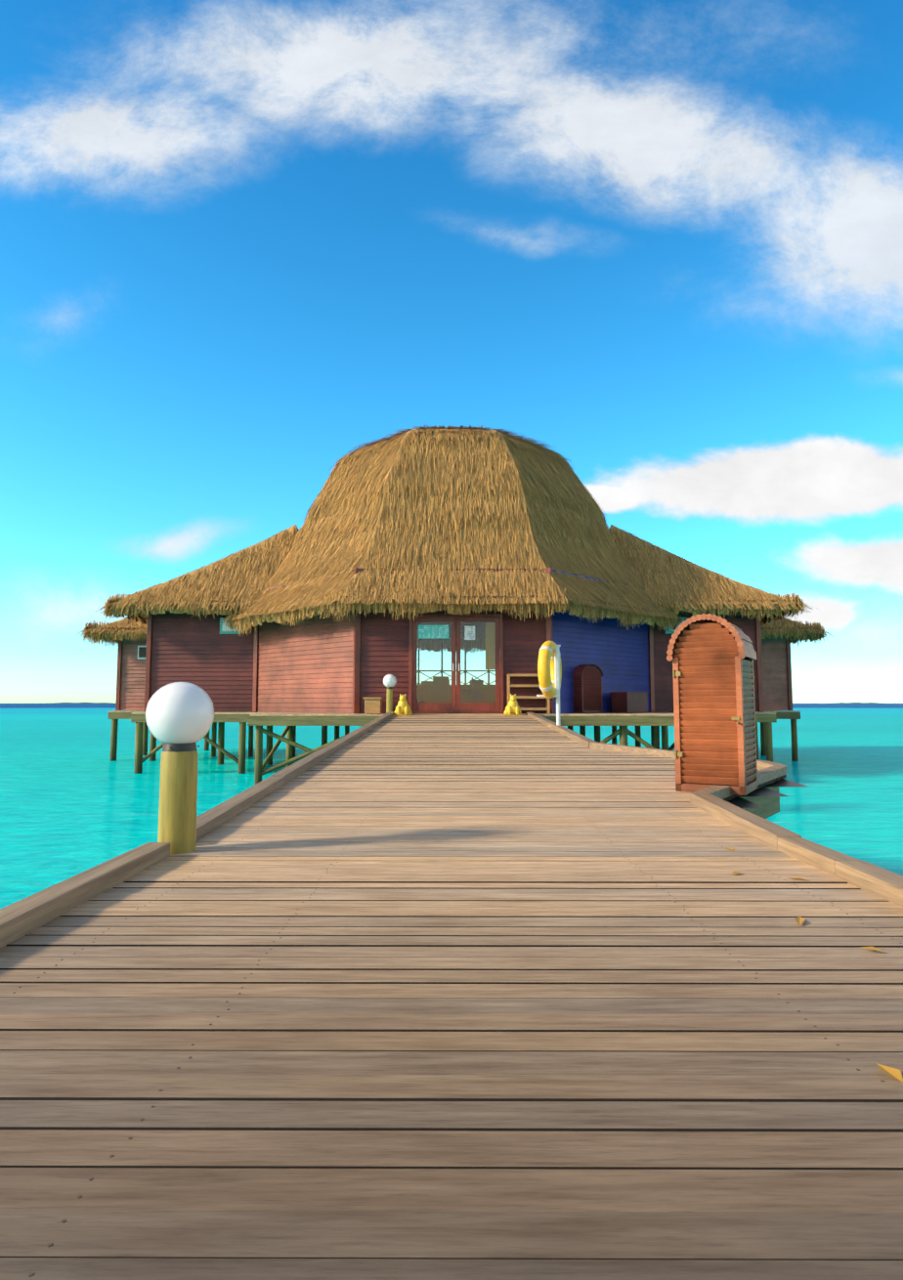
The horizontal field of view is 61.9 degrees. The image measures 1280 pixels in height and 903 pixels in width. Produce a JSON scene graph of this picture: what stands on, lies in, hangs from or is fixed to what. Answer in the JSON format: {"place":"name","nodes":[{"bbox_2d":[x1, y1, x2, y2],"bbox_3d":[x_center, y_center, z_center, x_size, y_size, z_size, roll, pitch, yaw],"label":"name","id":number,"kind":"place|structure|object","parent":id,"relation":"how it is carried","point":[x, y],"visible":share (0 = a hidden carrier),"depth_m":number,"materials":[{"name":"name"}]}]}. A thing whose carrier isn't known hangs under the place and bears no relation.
{"place":"outdoors","nodes":[
{"label":"outdoors","id":0,"kind":"place"},
{"bbox_2d":[0,703,902,909],"bbox_3d":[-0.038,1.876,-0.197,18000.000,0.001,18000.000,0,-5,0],"label":"sea","id":1,"kind":"structure","parent":0,"point":[74,800],"depth_m":18.03,"materials":[{"name":"liquid"}]},
{"bbox_2d":[109,719,798,784],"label":"support stilts","id":2,"kind":"object","parent":1,"relation":"in","point":[289,740],"visible":0.1,"depth_m":20.30,"materials":[{"name":"brown wood"}]},
{"bbox_2d":[256,711,651,713],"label":"pavilion floor","id":3,"kind":"structure","parent":2,"relation":"on","point":[331,712],"depth_m":19.25,"materials":[{"name":"brown wood"}]},
{"bbox_2d":[252,567,654,713],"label":"pavilion corner posts","id":4,"kind":"object","parent":3,"relation":"on","point":[356,671],"visible":0.4,"depth_m":18.05,"materials":[{"name":"brown wood"}]},
{"bbox_2d":[485,622,495,669],"bbox_3d":[0.945,0.042,18.238,0.244,1.350,0.088,0,-5,0],"label":"yellow cloth","id":5,"kind":"object","parent":4,"relation":"attached to","point":[489,632],"depth_m":18.22,"materials":[{"name":"yellow fabric"}]},
{"bbox_2d":[416,639,495,702],"bbox_3d":[0.083,0.849,25.183,4.517,3.005,7.470,0,-5,0],"label":"railing","id":6,"kind":"object","parent":3,"relation":"on","point":[438,685],"depth_m":25.06,"materials":[{"name":"brown wood"}]},
{"bbox_2d":[107,712,800,725],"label":"pavilion beams","id":7,"kind":"structure","parent":2,"relation":"on","point":[364,720],"depth_m":17.05,"materials":[{"name":"brown wood"}]},
{"bbox_2d":[108,710,800,716],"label":"deck platform","id":8,"kind":"structure","parent":2,"relation":"on","point":[652,713],"depth_m":17.62,"materials":[{"name":"brown wood"}]},
{"bbox_2d":[363,697,383,713],"bbox_3d":[-1.823,1.523,17.523,0.420,0.370,0.420,0,-5,0],"label":"planter box","id":9,"kind":"object","parent":8,"relation":"on","point":[372,704],"visible":1,"depth_m":17.34,"materials":[{"name":"brown wood"}]},
{"bbox_2d":[383,674,396,713],"bbox_3d":[-1.424,1.252,17.343,0.320,0.939,0.320,0,-5,0],"label":"lamp post","id":10,"kind":"object","parent":8,"relation":"on","point":[389,681],"visible":0.98,"depth_m":17.27,"materials":[{"name":"yellow"}]},
{"bbox_2d":[256,568,649,713],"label":"wall","id":11,"kind":"structure","parent":8,"relation":"on","point":[306,664],"depth_m":18.72,"materials":[{"name":"red wood"}]},
{"bbox_2d":[408,613,503,713],"bbox_3d":[0.108,0.559,17.937,2.240,2.360,0.140,0,-5,0],"label":"glass double door","id":12,"kind":"structure","parent":11,"relation":"in","point":[434,631],"depth_m":17.93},
{"bbox_2d":[115,610,792,712],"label":"wing corner posts","id":13,"kind":"object","parent":8,"relation":"on","point":[757,641],"visible":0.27,"depth_m":21.29,"materials":[{"name":"brown wood"}]},
{"bbox_2d":[137,617,686,659],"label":"window","id":14,"kind":"object","parent":13,"relation":"attached to","point":[142,652],"visible":0.46,"depth_m":21.28,"materials":[{"name":"teal"}]},
{"bbox_2d":[237,595,822,640],"bbox_3d":[0.064,-0.625,24.032,24.200,0.400,13.430,0,-5,0],"label":"eaves underside","id":15,"kind":"object","parent":13,"relation":"on","point":[480,633],"visible":0.1,"depth_m":24.68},
{"bbox_2d":[84,617,147,632],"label":"thatched roof","id":16,"kind":"structure","parent":15,"relation":"on","point":[124,624],"depth_m":25.31,"materials":[{"name":"beige plant"}]},
{"bbox_2d":[106,524,298,605],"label":"thatched roof","id":17,"kind":"structure","parent":15,"relation":"on","point":[207,567],"depth_m":21.70,"materials":[{"name":"beige plant"}]},
{"bbox_2d":[232,428,674,642],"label":"thatch roof","id":18,"kind":"structure","parent":15,"relation":"on","point":[502,437],"depth_m":19.61,"materials":[{"name":"beige plant"}]},
{"bbox_2d":[74,424,833,653],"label":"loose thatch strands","id":19,"kind":"object","parent":18,"relation":"on","point":[768,611],"visible":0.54,"depth_m":19.94},
{"bbox_2d":[608,524,802,604],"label":"thatched roof","id":20,"kind":"structure","parent":15,"relation":"on","point":[614,528],"depth_m":21.70,"materials":[{"name":"beige plant"}]},
{"bbox_2d":[760,618,818,631],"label":"thatched roof","id":21,"kind":"structure","parent":15,"relation":"on","point":[784,622],"depth_m":25.16,"materials":[{"name":"beige plant"}]},
{"bbox_2d":[149,610,758,711],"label":"wall","id":22,"kind":"structure","parent":8,"relation":"on","point":[200,651],"depth_m":21.30,"materials":[{"name":"red wood"}]},
{"bbox_2d":[120,636,788,710],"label":"wall","id":23,"kind":"structure","parent":8,"relation":"on","point":[773,659],"depth_m":25.44,"materials":[{"name":"brown wood"}]},
{"bbox_2d":[507,674,550,713],"bbox_3d":[1.798,1.260,17.680,0.970,0.920,0.350,0,-5,0],"label":"shoe rack","id":24,"kind":"object","parent":8,"relation":"on","point":[547,707],"visible":0.65,"depth_m":17.52,"materials":[{"name":"brown wood"}]},
{"bbox_2d":[572,664,602,713],"bbox_3d":[3.283,1.218,18.876,0.890,1.204,0.660,5,-7,-45],"label":"cabinet","id":25,"kind":"object","parent":8,"relation":"on","point":[587,689],"visible":0.6,"depth_m":18.55,"materials":[{"name":"brown wood"}]},
{"bbox_2d":[609,691,648,712],"bbox_3d":[4.595,1.607,19.425,0.900,0.520,0.550,4,-6,-40],"label":"box","id":26,"kind":"object","parent":8,"relation":"on","point":[629,702],"visible":1,"depth_m":19.19,"materials":[{"name":"wood"}]},
{"bbox_2d":[54,702,878,703],"bbox_3d":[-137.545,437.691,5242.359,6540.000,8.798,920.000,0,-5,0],"label":"distant islets","id":27,"kind":"object","parent":1,"relation":"on","point":[111,703],"visible":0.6,"depth_m":5220.94,"materials":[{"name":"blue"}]},
{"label":"jetty","id":28,"kind":"object","parent":1,"relation":"in","visible":0},
{"bbox_2d":[145,682,213,854],"bbox_3d":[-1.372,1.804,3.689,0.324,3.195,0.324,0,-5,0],"label":"lamp post","id":29,"kind":"object","parent":28,"relation":"on","point":[179,717],"visible":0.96,"depth_m":3.70,"materials":[{"name":"yellow"}]},
{"bbox_2d":[392,693,412,715],"bbox_3d":[-1.086,1.450,16.871,0.400,0.478,0.456,0,-5,0],"label":"statue","id":30,"kind":"object","parent":28,"relation":"on","point":[403,706],"visible":1,"depth_m":16.73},
{"bbox_2d":[0,711,902,948],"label":"jetty kerbs","id":31,"kind":"structure","parent":28,"relation":"on","point":[27,915],"depth_m":3.52,"materials":[{"name":"brown wood"}]},
{"bbox_2d":[12,714,893,1277],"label":"deck nail heads","id":32,"kind":"object","parent":28,"relation":"on","point":[280,937],"visible":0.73,"depth_m":2.03,"materials":[{"name":"grey metal"}]},
{"bbox_2d":[503,693,522,715],"bbox_3d":[1.374,1.449,16.861,0.400,0.478,0.456,0,-5,0],"label":"statue","id":33,"kind":"object","parent":28,"relation":"on","point":[512,707],"visible":0.96,"depth_m":16.72,"materials":[{"name":"gold metal"}]},
{"bbox_2d":[536,640,561,725],"bbox_3d":[1.588,0.911,12.307,0.390,1.805,0.936,-3,-6,32],"label":"lifebuoy station","id":34,"kind":"object","parent":28,"relation":"on","point":[549,668],"visible":0.98,"depth_m":12.14,"materials":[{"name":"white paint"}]},
{"bbox_2d":[725,847,902,1082],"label":"dry leaves","id":35,"kind":"object","parent":28,"relation":"on","point":[893,1073],"visible":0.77,"depth_m":1.51,"materials":[{"name":"yellow plant"}]},
{"bbox_2d":[0,0,902,703],"label":"sky","id":36,"kind":"structure","parent":0,"point":[246,245],"materials":[{"name":"blue"}]},
{"bbox_2d":[416,617,495,702],"bbox_3d":[0.062,0.470,23.504,10.920,3.470,10.920,0,-5,0],"label":"pavilion lining","id":37,"kind":"object","parent":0,"point":[478,628],"depth_m":28.86,"materials":[{"name":"brown wood"}]},
{"bbox_2d":[739,786,779,818],"bbox_3d":[0.748,1.292,7.175,4.400,0.779,19.800,0,-5,0],"label":"jetty framing","id":38,"kind":"object","parent":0,"point":[771,804],"visible":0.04,"depth_m":6.42,"materials":[{"name":"wood"}]},
{"bbox_2d":[0,714,902,1279],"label":"jetty deck planks","id":39,"kind":"object","parent":38,"relation":"on","point":[500,1005],"visible":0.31,"depth_m":1.63,"materials":[{"name":"brown wood"}]},
{"bbox_2d":[666,613,757,795],"bbox_3d":[2.048,0.490,5.863,0.802,1.335,0.826,0,-5,0],"label":"wooden cabinet","id":40,"kind":"object","parent":39,"relation":"on","point":[709,657],"visible":1,"depth_m":5.64,"materials":[{"name":"brown wood"}]},
{"bbox_2d":[726,778,807,808],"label":"steps","id":41,"kind":"structure","parent":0,"point":[739,801],"depth_m":5.90,"materials":[{"name":"wood"}]}
]}

